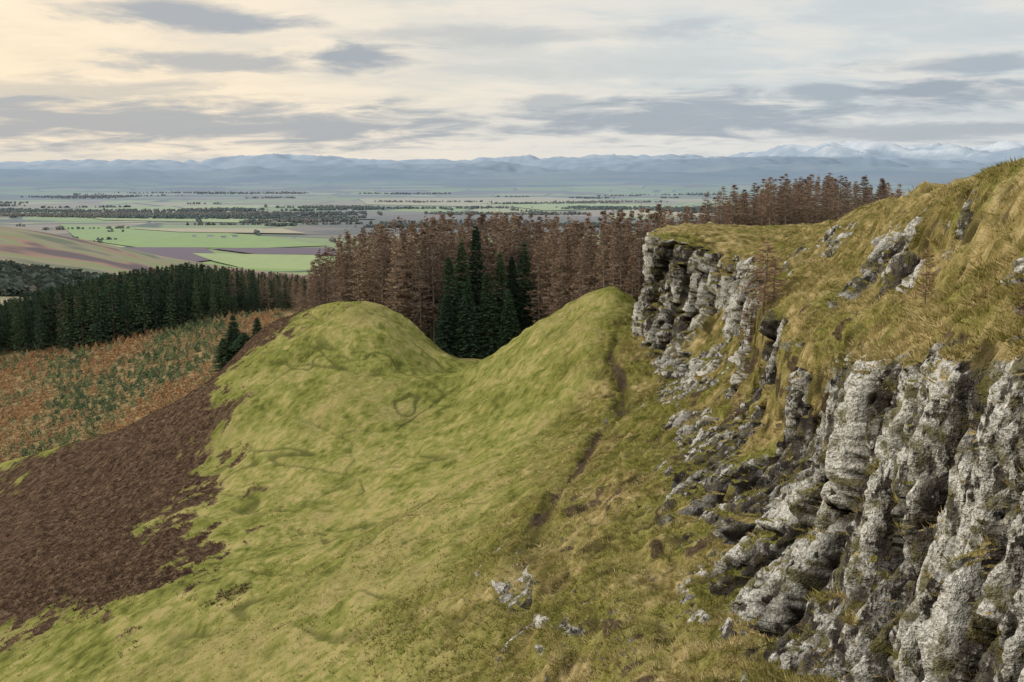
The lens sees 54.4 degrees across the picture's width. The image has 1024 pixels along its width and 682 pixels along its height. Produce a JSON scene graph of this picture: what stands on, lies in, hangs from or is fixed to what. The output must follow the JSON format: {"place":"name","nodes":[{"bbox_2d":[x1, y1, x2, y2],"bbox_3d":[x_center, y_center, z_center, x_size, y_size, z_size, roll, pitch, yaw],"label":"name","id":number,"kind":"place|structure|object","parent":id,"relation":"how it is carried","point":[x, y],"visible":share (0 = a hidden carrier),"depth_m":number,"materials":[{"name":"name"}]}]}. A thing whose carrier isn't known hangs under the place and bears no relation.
{"place":"outdoors","nodes":[
{"label":"outdoors","id":0,"kind":"place"},
{"bbox_2d":[1,210,103,215],"bbox_3d":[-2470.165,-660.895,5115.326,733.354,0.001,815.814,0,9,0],"label":"pasture field","id":1,"kind":"structure","parent":0,"point":[43,211],"depth_m":5098.52,"materials":[{"name":"plant"}]},
{"bbox_2d":[122,247,213,261],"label":"ploughed field","id":2,"kind":"structure","parent":0,"point":[184,253],"depth_m":2526.94,"materials":[{"name":"soil"}]},
{"bbox_2d":[60,224,325,247],"bbox_3d":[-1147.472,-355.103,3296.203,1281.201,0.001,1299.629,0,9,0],"label":"pasture field","id":3,"kind":"structure","parent":0,"point":[140,237],"depth_m":3050.90,"materials":[{"name":"grass"}]},
{"bbox_2d":[95,217,291,222],"bbox_3d":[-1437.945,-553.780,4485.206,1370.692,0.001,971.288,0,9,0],"label":"pasture field","id":4,"kind":"structure","parent":0,"point":[194,219],"depth_m":4343.31,"materials":[{"name":"plant"}]},
{"bbox_2d":[130,228,306,233],"bbox_3d":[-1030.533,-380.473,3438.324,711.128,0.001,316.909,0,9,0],"label":"stubble field","id":5,"kind":"structure","parent":0,"point":[251,230],"depth_m":3458.98,"materials":[{"name":"beige plant"}]},
{"bbox_2d":[193,253,326,269],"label":"pasture field","id":6,"kind":"structure","parent":0,"point":[280,261],"depth_m":2258.51,"materials":[{"name":"plant"}]},
{"bbox_2d":[213,247,335,254],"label":"ploughed field","id":7,"kind":"structure","parent":0,"point":[301,250],"depth_m":2550.94,"materials":[{"name":"soil"}]},
{"bbox_2d":[280,213,373,218],"bbox_3d":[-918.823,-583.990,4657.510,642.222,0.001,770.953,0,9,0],"label":"ploughed field","id":8,"kind":"structure","parent":0,"point":[359,214],"depth_m":4513.05,"materials":[{"name":"soil"}]},
{"bbox_2d":[360,197,637,206],"bbox_3d":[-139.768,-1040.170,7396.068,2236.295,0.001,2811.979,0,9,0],"label":"stubble field","id":9,"kind":"structure","parent":0,"point":[368,201],"depth_m":7535.43,"materials":[{"name":"beige plant"}]},
{"bbox_2d":[0,158,1023,681],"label":"hillside terrain","id":10,"kind":"structure","parent":0,"point":[946,634],"depth_m":50.40,"materials":[{"name":"green plant"}]},
{"bbox_2d":[0,305,348,675],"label":"heather","id":11,"kind":"object","parent":10,"relation":"on","point":[164,578],"visible":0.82,"depth_m":91.93,"materials":[{"name":"brown plant"}]},
{"bbox_2d":[222,315,241,360],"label":"spruce tree","id":12,"kind":"object","parent":10,"relation":"on","point":[232,336],"visible":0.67,"depth_m":155.62,"materials":[{"name":"green plant"}]},
{"bbox_2d":[228,332,250,350],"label":"spruce tree","id":13,"kind":"object","parent":10,"relation":"on","point":[241,340],"visible":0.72,"depth_m":153.46,"materials":[{"name":"green plant"}]},
{"bbox_2d":[433,295,459,355],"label":"spruce tree","id":14,"kind":"object","parent":10,"relation":"on","point":[448,333],"visible":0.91,"depth_m":162.17,"materials":[{"name":"green plant"}]},
{"bbox_2d":[435,257,465,356],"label":"spruce tree","id":15,"kind":"object","parent":10,"relation":"on","point":[448,286],"visible":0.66,"depth_m":163.33,"materials":[{"name":"green plant"}]},
{"bbox_2d":[452,241,479,342],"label":"spruce tree","id":16,"kind":"object","parent":10,"relation":"on","point":[460,266],"visible":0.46,"depth_m":166.04,"materials":[{"name":"green plant"}]},
{"bbox_2d":[451,282,484,358],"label":"spruce tree","id":17,"kind":"object","parent":10,"relation":"on","point":[467,350],"visible":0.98,"depth_m":161.40,"materials":[{"name":"green plant"}]},
{"bbox_2d":[467,227,491,344],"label":"spruce tree","id":18,"kind":"object","parent":10,"relation":"on","point":[476,278],"visible":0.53,"depth_m":168.47,"materials":[{"name":"green plant"}]},
{"bbox_2d":[473,272,503,357],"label":"spruce tree","id":19,"kind":"object","parent":10,"relation":"on","point":[487,348],"visible":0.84,"depth_m":163.11,"materials":[{"name":"green plant"}]},
{"bbox_2d":[489,250,516,345],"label":"spruce tree","id":20,"kind":"object","parent":10,"relation":"on","point":[500,278],"visible":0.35,"depth_m":165.22,"materials":[{"name":"green plant"}]},
{"bbox_2d":[493,290,521,351],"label":"spruce tree","id":21,"kind":"object","parent":10,"relation":"on","point":[509,323],"visible":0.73,"depth_m":161.28,"materials":[{"name":"green plant"}]},
{"bbox_2d":[502,256,527,334],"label":"spruce tree","id":22,"kind":"object","parent":10,"relation":"on","point":[514,291],"visible":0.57,"depth_m":168.34,"materials":[{"name":"green plant"}]},
{"bbox_2d":[512,241,540,331],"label":"spruce tree","id":23,"kind":"object","parent":10,"relation":"on","point":[524,260],"visible":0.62,"depth_m":171.13,"materials":[{"name":"green plant"}]},
{"bbox_2d":[461,338,716,681],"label":"scree stones","id":24,"kind":"object","parent":10,"relation":"on","point":[607,621],"visible":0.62,"depth_m":32.72,"materials":[{"name":"grey stone"}]},
{"bbox_2d":[291,173,905,342],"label":"larch wood","id":25,"kind":"object","parent":10,"relation":"on","point":[403,276],"visible":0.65,"depth_m":166.78,"materials":[{"name":"brown plant"}]},
{"bbox_2d":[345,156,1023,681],"bbox_3d":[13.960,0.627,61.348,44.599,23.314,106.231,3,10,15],"label":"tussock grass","id":26,"kind":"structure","parent":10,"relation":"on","point":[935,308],"depth_m":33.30,"materials":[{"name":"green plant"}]},
{"bbox_2d":[725,389,746,421],"bbox_3d":[10.687,3.331,47.120,1.349,2.279,1.434,-4,12,-12],"label":"larch sapling","id":27,"kind":"object","parent":10,"relation":"on","point":[739,401],"visible":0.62,"depth_m":47.13,"materials":[{"name":"brown plant"}]},
{"bbox_2d":[733,291,759,343],"bbox_3d":[12.626,-1.047,52.454,1.947,3.295,2.068,4,10,22],"label":"larch sapling","id":28,"kind":"object","parent":10,"relation":"on","point":[750,338],"visible":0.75,"depth_m":52.46,"materials":[{"name":"brown plant"}]},
{"bbox_2d":[734,233,785,318],"bbox_3d":[12.848,-3.198,50.103,2.695,4.581,2.631,-8,13,-41],"label":"larch sapling","id":29,"kind":"object","parent":10,"relation":"on","point":[761,257],"visible":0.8,"depth_m":50.14,"materials":[{"name":"brown plant"}]},
{"bbox_2d":[755,257,794,308],"bbox_3d":[12.662,-2.705,48.306,2.119,3.438,2.062,-2,10,-13],"label":"larch sapling","id":30,"kind":"object","parent":10,"relation":"on","point":[773,264],"visible":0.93,"depth_m":48.11,"materials":[{"name":"brown plant"}]},
{"bbox_2d":[913,241,938,307],"bbox_3d":[11.252,-1.684,27.087,0.690,2.164,0.710,1,10,3],"label":"larch sapling","id":31,"kind":"object","parent":10,"relation":"on","point":[932,274],"visible":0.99,"depth_m":27.04,"materials":[{"name":"brown plant"}]},
{"bbox_2d":[1010,264,1023,313],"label":"larch sapling","id":32,"kind":"object","parent":10,"relation":"on","point":[1022,310],"visible":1,"depth_m":18.66,"materials":[{"name":"brown plant"}]},
{"bbox_2d":[0,141,1023,460],"bbox_3d":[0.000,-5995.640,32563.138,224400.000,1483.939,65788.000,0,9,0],"label":"valley terrain","id":33,"kind":"structure","parent":0,"point":[328,181],"depth_m":12971.25,"materials":[{"name":"green plant"}]},
{"bbox_2d":[0,308,283,462],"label":"young larch plantation","id":34,"kind":"object","parent":33,"relation":"on","point":[178,390],"visible":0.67,"depth_m":296.65,"materials":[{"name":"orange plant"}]},
{"bbox_2d":[0,261,308,353],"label":"spruce forest","id":35,"kind":"object","parent":33,"relation":"on","point":[102,307],"visible":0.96,"depth_m":351.05,"materials":[{"name":"green plant"}]},
{"bbox_2d":[208,338,233,372],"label":"spruce tree","id":36,"kind":"object","parent":33,"relation":"on","point":[221,362],"visible":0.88,"depth_m":154.87,"materials":[{"name":"green plant"}]},
{"bbox_2d":[249,317,261,337],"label":"spruce tree","id":37,"kind":"object","parent":33,"relation":"on","point":[256,327],"visible":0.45,"depth_m":161.50,"materials":[{"name":"green plant"}]},
{"bbox_2d":[0,191,887,300],"bbox_3d":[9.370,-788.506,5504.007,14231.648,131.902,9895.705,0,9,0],"label":"valley woodland","id":38,"kind":"object","parent":33,"relation":"on","point":[18,279],"visible":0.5,"depth_m":4689.22,"materials":[{"name":"plant"}]},
{"bbox_2d":[0,0,1023,161],"label":"sky","id":39,"kind":"structure","parent":0,"point":[108,80],"materials":[{"name":"grey"}]},
{"bbox_2d":[484,203,673,209],"bbox_3d":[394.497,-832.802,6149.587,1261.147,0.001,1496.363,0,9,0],"label":"pasture field","id":40,"kind":"structure","parent":0,"point":[545,206],"depth_m":6284.77,"materials":[{"name":"plant"}]}
]}

